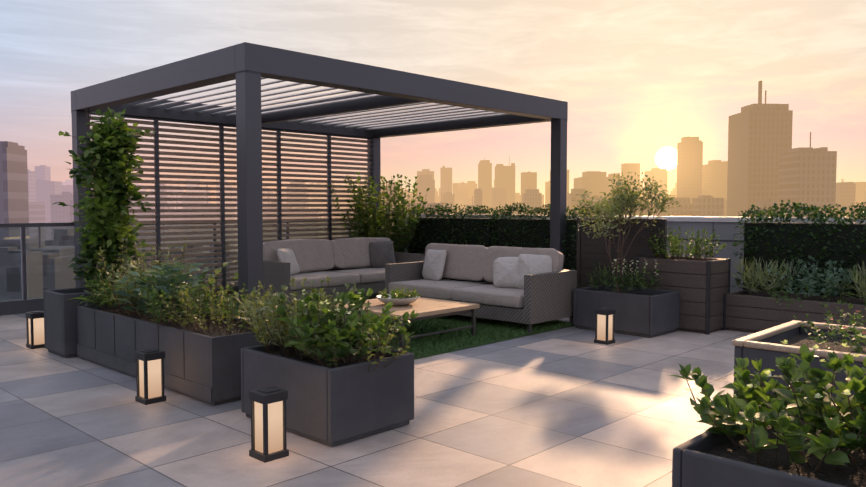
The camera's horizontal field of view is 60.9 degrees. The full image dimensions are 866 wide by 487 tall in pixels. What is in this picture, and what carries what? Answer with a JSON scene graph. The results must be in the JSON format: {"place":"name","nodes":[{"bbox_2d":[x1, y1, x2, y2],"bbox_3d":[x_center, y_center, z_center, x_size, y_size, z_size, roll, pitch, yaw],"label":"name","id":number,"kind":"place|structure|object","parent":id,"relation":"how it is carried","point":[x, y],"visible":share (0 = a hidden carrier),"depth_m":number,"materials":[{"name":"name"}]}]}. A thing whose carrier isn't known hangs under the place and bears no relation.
{"place":"outdoors","nodes":[
{"label":"outdoors","id":0,"kind":"place"},
{"bbox_2d":[0,81,865,300],"bbox_3d":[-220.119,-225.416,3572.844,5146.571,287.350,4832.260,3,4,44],"label":"city skyline","id":1,"kind":"structure","parent":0,"point":[766,165],"depth_m":447.69},
{"bbox_2d":[0,0,865,206],"label":"sky","id":2,"kind":"structure","parent":0,"point":[636,78],"materials":[{"name":"orange"}]},
{"bbox_3d":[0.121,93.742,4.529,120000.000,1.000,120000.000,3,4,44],"label":"city ground","id":3,"kind":"structure","parent":0,"visible":0},
{"bbox_3d":[-0.181,47.290,3.061,19.850,91.936,19.050,3,4,44],"label":"tower building","id":4,"kind":"object","parent":3,"relation":"on","visible":0},
{"bbox_2d":[0,293,752,486],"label":"terrace floor pavers","id":5,"kind":"object","parent":4,"relation":"on","point":[573,406],"depth_m":4.57,"materials":[{"name":"tile"}]},
{"bbox_2d":[25,311,44,348],"bbox_3d":[-3.828,0.830,7.116,0.154,0.348,0.154,3,4,44],"label":"lantern","id":6,"kind":"object","parent":5,"relation":"on","point":[35,328],"visible":0.94,"depth_m":7.07,"materials":[{"name":"grey glass"}]},
{"bbox_2d":[43,286,124,357],"bbox_3d":[-3.206,0.720,6.994,0.500,0.580,0.750,3,4,44],"label":"tall planter","id":7,"kind":"object","parent":5,"relation":"on","point":[60,326],"visible":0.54,"depth_m":6.64,"materials":[{"name":"metal"}]},
{"bbox_2d":[52,106,154,290],"bbox_3d":[-3.151,-0.395,7.061,0.904,1.802,0.834,3,4,44],"label":"climbing plant","id":8,"kind":"object","parent":7,"relation":"on","point":[107,164],"visible":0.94,"depth_m":6.96,"materials":[{"name":"green plant"}]},
{"bbox_2d":[135,349,165,404],"bbox_3d":[-1.971,0.922,5.138,0.154,0.358,0.154,3,4,44],"label":"lantern","id":9,"kind":"object","parent":5,"relation":"on","point":[150,375],"visible":1,"depth_m":5.10,"materials":[{"name":"grey glass"}]},
{"bbox_2d":[77,302,287,405],"bbox_3d":[-2.127,0.823,6.007,2.330,0.470,0.632,3,4,44],"label":"long planter","id":10,"kind":"object","parent":5,"relation":"on","point":[203,367],"visible":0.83,"depth_m":5.41,"materials":[{"name":"metal"}]},
{"bbox_2d":[68,237,280,335],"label":"mixed herbs","id":11,"kind":"object","parent":10,"relation":"on","point":[156,294],"visible":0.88,"depth_m":5.84,"materials":[{"name":"green plant"}]},
{"bbox_2d":[0,218,391,315],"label":"glass balustrade","id":12,"kind":"object","parent":5,"relation":"on","point":[25,303],"visible":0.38,"depth_m":9.55,"materials":[{"name":"grey"}]},
{"bbox_2d":[249,386,288,462],"bbox_3d":[-0.891,0.973,3.997,0.154,0.368,0.154,3,4,44],"label":"lantern","id":13,"kind":"object","parent":5,"relation":"on","point":[268,426],"visible":1,"depth_m":3.96,"materials":[{"name":"grey"}]},
{"bbox_2d":[71,42,567,316],"bbox_3d":[-1.393,-0.584,10.209,4.210,2.870,5.382,3,4,44],"label":"pergola","id":14,"kind":"object","parent":5,"relation":"on","point":[248,67],"visible":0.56,"depth_m":10.37,"materials":[{"name":"grey metal"}]},
{"bbox_2d":[241,344,413,446],"bbox_3d":[-0.677,0.899,4.661,0.930,0.450,0.660,3,4,44],"label":"planter","id":15,"kind":"object","parent":5,"relation":"on","point":[341,403],"visible":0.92,"depth_m":4.33,"materials":[{"name":"metal"}]},
{"bbox_2d":[234,276,417,371],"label":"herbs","id":16,"kind":"object","parent":15,"relation":"in","point":[319,331],"visible":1,"depth_m":4.50,"materials":[{"name":"green plant"}]},
{"bbox_2d":[191,293,573,359],"bbox_3d":[-1.550,0.896,8.984,5.408,0.025,3.610,3,4,44],"label":"grass rug","id":17,"kind":"object","parent":5,"relation":"on","point":[489,331],"visible":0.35,"depth_m":7.81,"materials":[{"name":"green plant"}]},
{"bbox_2d":[263,237,423,303],"bbox_3d":[-1.325,0.378,10.647,0.920,0.904,2.550,3,4,44],"label":"wicker sofa","id":18,"kind":"object","parent":17,"relation":"on","point":[360,262],"visible":0.85,"depth_m":10.44,"materials":[{"name":"grey fabric"}]},
{"bbox_2d":[329,294,479,347],"bbox_3d":[-0.308,0.759,7.555,1.114,0.447,1.120,3,4,44],"label":"coffee table","id":19,"kind":"object","parent":17,"relation":"on","point":[426,308],"visible":0.73,"depth_m":7.34,"materials":[{"name":"brown wood"}]},
{"bbox_2d":[378,286,420,298],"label":"plant bowl greens","id":20,"kind":"object","parent":19,"relation":"on","point":[397,293],"visible":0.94,"depth_m":7.44,"materials":[{"name":"green plant"}]},
{"bbox_2d":[385,243,576,333],"bbox_3d":[0.501,0.476,8.803,2.250,0.890,0.920,3,4,44],"label":"wicker sofa","id":21,"kind":"object","parent":17,"relation":"on","point":[529,287],"visible":0.79,"depth_m":8.40,"materials":[{"name":"grey fabric"}]},
{"bbox_2d":[404,202,509,255],"bbox_3d":[0.374,0.045,12.495,2.225,1.487,0.810,3,4,44],"label":"boxwood hedge","id":22,"kind":"object","parent":5,"relation":"on","point":[454,229],"visible":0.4,"depth_m":12.22,"materials":[{"name":"green plant"}]},
{"bbox_2d":[490,202,635,269],"bbox_3d":[1.889,0.121,11.017,2.412,1.510,0.807,3,4,44],"label":"boxwood hedge","id":23,"kind":"object","parent":5,"relation":"on","point":[529,232],"visible":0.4,"depth_m":11.09,"materials":[{"name":"green plant"}]},
{"bbox_2d":[594,307,614,344],"bbox_3d":[1.712,0.819,7.343,0.154,0.348,0.154,3,4,44],"label":"lantern","id":24,"kind":"object","parent":5,"relation":"on","point":[604,324],"visible":1,"depth_m":7.30,"materials":[{"name":"grey"}]},
{"bbox_2d":[576,218,666,288],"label":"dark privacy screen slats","id":25,"kind":"object","parent":5,"relation":"on","point":[590,250],"visible":0.46,"depth_m":8.73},
{"bbox_2d":[573,285,679,337],"bbox_3d":[2.129,0.734,8.138,0.960,0.440,0.630,3,4,44],"label":"planter box","id":26,"kind":"object","parent":5,"relation":"on","point":[648,313],"visible":0.77,"depth_m":7.85,"materials":[{"name":"metal"}]},
{"bbox_2d":[586,259,662,292],"bbox_3d":[2.092,0.342,8.095,0.738,0.350,0.969,3,4,44],"label":"underplanting","id":27,"kind":"object","parent":26,"relation":"on","point":[624,279],"visible":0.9,"depth_m":8.08,"materials":[{"name":"green plant"}]},
{"bbox_2d":[572,172,680,292],"bbox_3d":[2.062,-0.116,8.027,1.092,1.358,1.495,0,3,6],"label":"feathery tree","id":28,"kind":"object","parent":26,"relation":"on","point":[618,201],"visible":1,"depth_m":7.94,"materials":[{"name":"green plant"}]},
{"bbox_2d":[403,214,865,292],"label":"parapet wall","id":29,"kind":"structure","parent":5,"relation":"on","point":[726,230],"depth_m":9.76,"materials":[{"name":"grey concrete"}]},
{"bbox_2d":[635,256,730,334],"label":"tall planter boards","id":30,"kind":"object","parent":5,"relation":"on","point":[702,286],"visible":0.71,"depth_m":7.99,"materials":[{"name":"wood"}]},
{"bbox_2d":[644,227,725,260],"bbox_3d":[2.823,0.012,8.268,0.888,0.396,0.804,0,3,4],"label":"parsley plant","id":31,"kind":"object","parent":30,"relation":"on","point":[696,249],"visible":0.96,"depth_m":8.15,"materials":[{"name":"green plant"}]},
{"bbox_2d":[672,405,865,486],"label":"planter","id":32,"kind":"object","parent":5,"relation":"on","point":[706,459],"visible":0.54,"depth_m":2.49,"materials":[{"name":"metal"}]},
{"bbox_2d":[670,333,865,481],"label":"shrub","id":33,"kind":"object","parent":32,"relation":"in","point":[808,402],"visible":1,"depth_m":2.55,"materials":[{"name":"green plant"}]},
{"bbox_2d":[722,290,865,332],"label":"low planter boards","id":34,"kind":"object","parent":5,"relation":"on","point":[749,311],"visible":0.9,"depth_m":7.80,"materials":[{"name":"wood"}]},
{"bbox_2d":[730,255,865,306],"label":"plants","id":35,"kind":"object","parent":34,"relation":"on","point":[831,288],"visible":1,"depth_m":7.73,"materials":[{"name":"green plant"}]},
{"bbox_2d":[731,199,865,297],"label":"boxwood hedge","id":36,"kind":"object","parent":5,"relation":"on","point":[821,241],"visible":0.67,"depth_m":8.26,"materials":[{"name":"green plant"}]},
{"bbox_2d":[732,320,865,413],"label":"planter box","id":37,"kind":"object","parent":5,"relation":"on","point":[767,346],"visible":0.4,"depth_m":4.51,"materials":[{"name":"concrete"}]},
{"bbox_2d":[793,300,865,353],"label":"plant","id":38,"kind":"object","parent":37,"relation":"on","point":[855,336],"visible":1,"depth_m":4.50,"materials":[{"name":"green plant"}]},
{"bbox_3d":[-0.843,0.542,12.652,0.500,0.380,0.500,3,4,44],"label":"planter pot","id":39,"kind":"object","parent":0,"visible":0},
{"bbox_2d":[328,172,429,252],"bbox_3d":[-0.950,-0.419,12.646,1.767,1.587,1.602,0,3,7],"label":"shrub","id":40,"kind":"object","parent":39,"relation":"in","point":[365,224],"visible":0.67,"depth_m":12.32,"materials":[{"name":"green plant"}]}
]}

